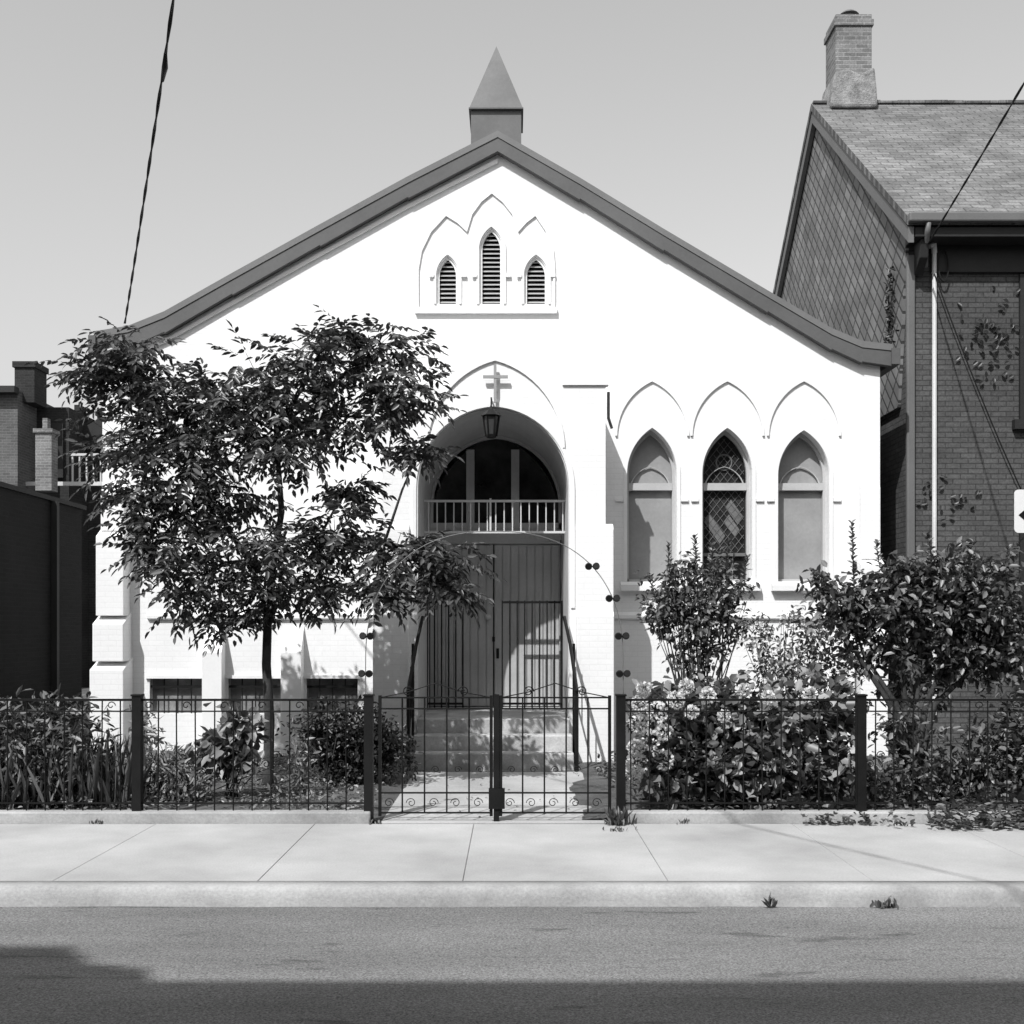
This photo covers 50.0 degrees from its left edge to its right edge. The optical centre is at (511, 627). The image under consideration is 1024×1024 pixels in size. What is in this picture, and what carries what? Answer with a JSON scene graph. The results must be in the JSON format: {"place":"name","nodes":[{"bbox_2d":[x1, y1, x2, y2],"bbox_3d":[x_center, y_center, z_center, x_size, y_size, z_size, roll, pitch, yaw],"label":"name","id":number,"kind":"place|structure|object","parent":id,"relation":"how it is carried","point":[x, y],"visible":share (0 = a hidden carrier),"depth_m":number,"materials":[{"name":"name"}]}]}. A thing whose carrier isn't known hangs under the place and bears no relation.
{"place":"outdoors","nodes":[
{"label":"outdoors","id":0,"kind":"place"},
{"bbox_2d":[382,772,607,823],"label":"garden path","id":1,"kind":"structure","parent":0,"point":[511,781],"depth_m":11.09,"materials":[{"name":"concrete"}]},
{"bbox_2d":[378,683,610,820],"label":"iron gate","id":2,"kind":"structure","parent":1,"relation":"on","point":[497,793],"depth_m":9.91,"materials":[{"name":"black metal"}]},
{"bbox_2d":[423,770,578,816],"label":"leaf litter","id":3,"kind":"object","parent":1,"relation":"on","point":[508,789],"visible":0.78,"depth_m":11.19,"materials":[{"name":"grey plant"}]},
{"bbox_2d":[0,906,1023,1023],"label":"road","id":4,"kind":"structure","parent":0,"point":[488,965],"depth_m":6.11,"materials":[{"name":"grey asphalt"}]},
{"bbox_2d":[0,881,1023,906],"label":"kerb","id":5,"kind":"structure","parent":4,"relation":"on","point":[497,893],"depth_m":7.41,"materials":[{"name":"concrete"}]},
{"bbox_2d":[762,892,777,907],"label":"weed tuft","id":6,"kind":"object","parent":4,"relation":"on","point":[770,903],"visible":1,"depth_m":7.37,"materials":[{"name":"grey plant"}]},
{"bbox_2d":[870,898,898,909],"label":"weed tuft","id":7,"kind":"object","parent":4,"relation":"on","point":[884,904],"visible":1,"depth_m":7.36,"materials":[{"name":"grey plant"}]},
{"bbox_2d":[0,824,1023,880],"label":"sidewalk","id":8,"kind":"structure","parent":0,"point":[458,852],"depth_m":8.55,"materials":[{"name":"concrete"}]},
{"bbox_2d":[369,819,381,824],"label":"weed tuft","id":9,"kind":"object","parent":8,"relation":"on","point":[378,821],"visible":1,"depth_m":9.79,"materials":[{"name":"grey plant"}]},
{"bbox_2d":[600,806,635,825],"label":"weed tuft","id":10,"kind":"object","parent":8,"relation":"on","point":[618,817],"visible":1,"depth_m":9.72,"materials":[{"name":"grey plant"}]},
{"bbox_2d":[801,809,897,824],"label":"creeping plants","id":11,"kind":"object","parent":8,"relation":"on","point":[822,818],"visible":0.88,"depth_m":9.76,"materials":[{"name":"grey plant"}]},
{"bbox_2d":[893,822,913,826],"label":"weed tuft","id":12,"kind":"object","parent":8,"relation":"on","point":[905,823],"visible":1,"depth_m":9.69,"materials":[{"name":"grey plant"}]},
{"bbox_2d":[1014,490,1023,532],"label":"traffic sign","id":13,"kind":"object","parent":8,"relation":"on","point":[1018,511],"visible":1,"depth_m":8.00,"materials":[{"name":"white metal"}]},
{"bbox_2d":[0,687,1023,820],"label":"garden soil","id":14,"kind":"structure","parent":0,"point":[598,782],"depth_m":11.29,"materials":[{"name":"soil"}]},
{"bbox_2d":[0,487,81,736],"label":"walls","id":15,"kind":"structure","parent":14,"relation":"on","point":[25,590],"depth_m":18.42,"materials":[{"name":"brick"}]},
{"bbox_2d":[0,481,86,509],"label":"roof","id":16,"kind":"structure","parent":15,"relation":"on","point":[36,494],"depth_m":18.50,"materials":[{"name":"black metal"}]},
{"bbox_2d":[33,418,59,491],"bbox_3d":[-12.600,-4.681,29.700,0.525,1.969,0.500,0,0,0],"label":"chimney","id":17,"kind":"object","parent":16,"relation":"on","point":[46,461],"depth_m":29.50,"materials":[{"name":"grey brick"}]},
{"bbox_2d":[51,501,58,720],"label":"pipes","id":18,"kind":"object","parent":15,"relation":"attached to","point":[54,596],"visible":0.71,"depth_m":19.00,"materials":[{"name":"metal"}]},
{"bbox_2d":[0,683,121,808],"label":"leafy plant","id":19,"kind":"object","parent":14,"relation":"on","point":[17,719],"visible":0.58,"depth_m":10.66,"materials":[{"name":"grey plant"}]},
{"bbox_2d":[0,728,175,809],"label":"iris clump","id":20,"kind":"object","parent":14,"relation":"on","point":[108,794],"visible":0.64,"depth_m":10.34,"materials":[{"name":"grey plant"}]},
{"bbox_2d":[8,748,399,809],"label":"ground cover plants","id":21,"kind":"object","parent":14,"relation":"on","point":[333,796],"visible":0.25,"depth_m":10.89,"materials":[{"name":"grey plant"}]},
{"bbox_2d":[13,750,400,809],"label":"leaf litter","id":22,"kind":"object","parent":14,"relation":"on","point":[317,807],"visible":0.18,"depth_m":10.93,"materials":[{"name":"grey plant"}]},
{"bbox_2d":[123,705,322,805],"bbox_3d":[-2.945,1.254,11.036,1.930,1.099,1.086,0,0,0],"label":"leafy plant","id":23,"kind":"object","parent":14,"relation":"on","point":[188,790],"visible":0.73,"depth_m":10.88,"materials":[{"name":"grey plant"}]},
{"bbox_2d":[183,702,272,798],"bbox_3d":[-2.870,1.247,11.028,0.866,1.016,0.764,0,0,-20],"label":"leafy plant","id":24,"kind":"object","parent":14,"relation":"on","point":[224,741],"visible":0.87,"depth_m":10.90,"materials":[{"name":"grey plant"}]},
{"bbox_2d":[24,304,507,785],"bbox_3d":[-2.660,-0.841,11.931,5.265,5.221,2.167,0,0,0],"label":"tree","id":25,"kind":"object","parent":14,"relation":"on","point":[138,387],"visible":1,"depth_m":11.81,"materials":[{"name":"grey plant"}]},
{"bbox_2d":[275,694,425,785],"bbox_3d":[-1.746,1.268,12.238,1.562,1.051,1.091,0,0,22],"label":"dark shrub","id":26,"kind":"object","parent":14,"relation":"on","point":[336,740],"visible":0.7,"depth_m":12.07,"materials":[{"name":"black plant"}]},
{"bbox_2d":[88,46,900,770],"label":"church","id":27,"kind":"structure","parent":14,"relation":"on","point":[632,388],"depth_m":15.30,"materials":[{"name":"white paint"}]},
{"bbox_2d":[124,0,174,323],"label":"utility cable","id":28,"kind":"object","parent":27,"relation":"attached to","point":[164,69],"visible":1,"depth_m":10.20,"materials":[{"name":"black rubber"}]},
{"bbox_2d":[430,529,561,706],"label":"double doors","id":29,"kind":"structure","parent":27,"relation":"in","point":[530,564],"depth_m":16.19,"materials":[{"name":"grey paint"}]},
{"bbox_2d":[633,533,759,737],"bbox_3d":[2.147,0.315,12.950,1.332,2.880,1.257,0,0,-37],"label":"upright shrub","id":30,"kind":"object","parent":14,"relation":"on","point":[671,605],"visible":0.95,"depth_m":12.91,"materials":[{"name":"grey plant"}]},
{"bbox_2d":[626,662,892,809],"bbox_3d":[2.354,1.097,10.745,2.640,1.500,1.229,0,0,0],"label":"flowering shrub","id":31,"kind":"object","parent":14,"relation":"on","point":[718,689],"visible":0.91,"depth_m":10.52,"materials":[{"name":"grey plant"}]},
{"bbox_2d":[727,595,874,769],"bbox_3d":[3.187,0.697,12.037,1.718,2.115,0.774,0,0,0],"label":"pale shrub","id":32,"kind":"object","parent":14,"relation":"on","point":[789,664],"visible":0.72,"depth_m":11.96,"materials":[{"name":"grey plant"}]},
{"bbox_2d":[593,749,1018,809],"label":"ground cover plants","id":33,"kind":"object","parent":14,"relation":"on","point":[994,792],"visible":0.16,"depth_m":10.50,"materials":[{"name":"grey plant"}]},
{"bbox_2d":[789,519,1023,795],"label":"tree","id":34,"kind":"object","parent":14,"relation":"on","point":[965,604],"visible":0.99,"depth_m":11.19,"materials":[{"name":"grey plant"}]},
{"bbox_2d":[867,685,1023,808],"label":"leafy plant","id":35,"kind":"object","parent":14,"relation":"on","point":[997,742],"visible":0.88,"depth_m":10.73,"materials":[{"name":"grey plant"}]},
{"bbox_2d":[869,796,1023,828],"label":"creeping plants","id":36,"kind":"object","parent":14,"relation":"on","point":[955,818],"visible":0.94,"depth_m":9.67,"materials":[{"name":"grey plant"}]},
{"bbox_2d":[880,246,1023,747],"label":"walls","id":37,"kind":"structure","parent":14,"relation":"on","point":[971,459],"depth_m":15.85,"materials":[{"name":"brick"}]},
{"bbox_2d":[780,127,908,418],"bbox_3d":[5.702,-6.440,20.340,0.045,6.380,9.020,0,0,0],"label":"gable siding","id":38,"kind":"object","parent":37,"relation":"attached to","point":[848,246],"visible":0.45,"depth_m":18.63,"materials":[{"name":"grey tile"}]},
{"bbox_2d":[883,266,898,343],"bbox_3d":[5.630,-4.792,16.310,0.160,1.171,0.473,0,0,0],"label":"climbing vine","id":39,"kind":"object","parent":37,"relation":"attached to","point":[890,326],"visible":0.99,"depth_m":16.34,"materials":[{"name":"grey plant"}]},
{"bbox_2d":[773,104,1023,293],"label":"roof","id":40,"kind":"structure","parent":37,"relation":"on","point":[907,159],"depth_m":17.98,"materials":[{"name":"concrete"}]},
{"bbox_2d":[775,112,913,296],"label":"bargeboards","id":41,"kind":"object","parent":40,"relation":"attached to","point":[906,231],"visible":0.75,"depth_m":19.47,"materials":[{"name":"grey metal"}]},
{"bbox_2d":[824,14,873,87],"bbox_3d":[6.263,-10.350,20.425,0.720,1.800,0.710,0,0,0],"label":"chimney stack","id":42,"kind":"object","parent":40,"relation":"on","point":[848,40],"visible":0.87,"depth_m":20.10,"materials":[{"name":"grey brick"}]},
{"bbox_2d":[822,68,876,108],"bbox_3d":[6.252,-9.865,20.425,0.854,0.730,0.850,0,0,0],"label":"chimney render","id":43,"kind":"object","parent":42,"relation":"attached to","point":[847,89],"visible":0.78,"depth_m":20.00,"materials":[{"name":"grey concrete"}]},
{"bbox_2d":[841,9,858,13],"bbox_3d":[6.263,-11.350,20.420,0.380,0.200,0.380,0,0,0],"label":"chimney cap","id":44,"kind":"object","parent":42,"relation":"on","point":[849,11],"visible":0.32,"depth_m":20.30,"materials":[{"name":"grey metal"}]},
{"bbox_2d":[812,100,1023,103],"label":"ridge cap","id":45,"kind":"object","parent":40,"relation":"on","point":[937,102],"visible":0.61,"depth_m":20.31,"materials":[{"name":"concrete"}]},
{"bbox_2d":[929,243,936,714],"bbox_3d":[6.043,-2.149,15.742,0.189,6.798,0.105,0,0,-40],"label":"conduit","id":46,"kind":"object","parent":37,"relation":"attached to","point":[933,246],"visible":0.87,"depth_m":15.77,"materials":[{"name":"white metal"}]},
{"bbox_2d":[927,82,1023,243],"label":"utility cable","id":47,"kind":"object","parent":46,"relation":"attached to","point":[989,141],"visible":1,"depth_m":12.63,"materials":[{"name":"black rubber"}]},
{"bbox_2d":[934,274,1020,488],"bbox_3d":[6.689,-3.542,15.760,1.267,3.093,0.019,0,0,-1],"label":"utility cable","id":48,"kind":"object","parent":46,"relation":"attached to","point":[975,381],"visible":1,"depth_m":15.75,"materials":[{"name":"black rubber"}]},
{"bbox_2d":[916,475,981,521],"bbox_3d":[6.294,-1.865,15.829,0.965,0.684,0.084,0,0,0],"label":"climbing vine","id":49,"kind":"object","parent":37,"relation":"attached to","point":[952,500],"visible":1,"depth_m":15.81,"materials":[{"name":"black plant"}]},
{"bbox_2d":[905,227,1023,274],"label":"soffit and frieze","id":50,"kind":"structure","parent":37,"relation":"attached to","point":[984,249],"depth_m":15.79,"materials":[{"name":"paint"}]},
{"bbox_2d":[924,222,930,267],"bbox_3d":[5.875,-5.429,15.556,0.090,0.548,0.432,0,0,13],"label":"downpipe elbow","id":51,"kind":"object","parent":50,"relation":"attached to","point":[927,232],"visible":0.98,"depth_m":15.41,"materials":[{"name":"grey metal"}]},
{"bbox_2d":[938,250,948,280],"bbox_3d":[6.195,-5.203,15.751,0.166,0.454,0.022,0,0,0],"label":"cable loop","id":52,"kind":"object","parent":50,"relation":"attached to","point":[941,279],"visible":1,"depth_m":15.74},
{"bbox_2d":[906,212,1023,676],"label":"gutter","id":53,"kind":"object","parent":37,"relation":"attached to","point":[971,217],"visible":0.66,"depth_m":15.77,"materials":[{"name":"grey metal"}]},
{"bbox_2d":[955,286,1022,384],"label":"climbing vine","id":54,"kind":"object","parent":37,"relation":"attached to","point":[996,330],"visible":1,"depth_m":15.81,"materials":[{"name":"black plant"}]},
{"bbox_2d":[1012,419,1023,689],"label":"window sills","id":55,"kind":"structure","parent":37,"relation":"attached to","point":[1017,424],"depth_m":15.75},
{"bbox_2d":[1019,274,1023,679],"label":"window frames","id":56,"kind":"structure","parent":37,"relation":"in","point":[1021,359],"depth_m":15.80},
{"bbox_2d":[0,0,1023,419],"label":"sky","id":57,"kind":"structure","parent":0,"point":[276,119],"materials":[{"name":"grey"}]},
{"bbox_2d":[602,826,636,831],"bbox_3d":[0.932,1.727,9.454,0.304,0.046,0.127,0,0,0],"label":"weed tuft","id":58,"kind":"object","parent":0,"point":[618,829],"visible":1,"depth_m":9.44,"materials":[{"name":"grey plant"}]},
{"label":"ground","id":59,"kind":"structure","parent":0,"visible":0},
{"bbox_2d":[0,391,52,491],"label":"side wing","id":60,"kind":"structure","parent":59,"relation":"on","point":[18,420],"depth_m":30.00,"materials":[{"name":"grey brick"}]},
{"bbox_2d":[26,453,101,485],"bbox_3d":[-11.758,-4.408,30.550,3.610,0.897,0.100,0,0,0],"label":"porch woodwork","id":61,"kind":"object","parent":60,"relation":"attached to","point":[73,483],"visible":0.28,"depth_m":30.50,"materials":[{"name":"white wood"}]},
{"bbox_2d":[37,407,101,687],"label":"walls","id":62,"kind":"structure","parent":59,"relation":"on","point":[89,616],"depth_m":32.34,"materials":[{"name":"brick"}]},
{"bbox_2d":[0,386,101,477],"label":"roof and cornice","id":63,"kind":"structure","parent":62,"relation":"attached to","point":[92,429],"depth_m":31.10,"materials":[{"name":"paint"}]},
{"bbox_2d":[12,361,101,421],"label":"chimneys","id":64,"kind":"object","parent":63,"relation":"on","point":[30,381],"visible":0.37,"depth_m":30.30,"materials":[{"name":"brick"}]},
{"bbox_2d":[0,810,1021,823],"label":"garden kerb","id":65,"kind":"structure","parent":59,"relation":"on","point":[352,817],"depth_m":9.83,"materials":[{"name":"concrete"}]},
{"bbox_2d":[0,694,377,819],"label":"iron fence","id":66,"kind":"object","parent":65,"relation":"on","point":[137,711],"visible":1,"depth_m":9.91,"materials":[{"name":"black metal"}]},
{"bbox_2d":[358,531,630,693],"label":"garden arch","id":67,"kind":"structure","parent":66,"relation":"attached to","point":[608,598],"depth_m":9.90,"materials":[{"name":"grey metal"}]},
{"bbox_2d":[615,694,1023,810],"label":"iron fence","id":68,"kind":"object","parent":65,"relation":"on","point":[861,760],"visible":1,"depth_m":9.91,"materials":[{"name":"black metal"}]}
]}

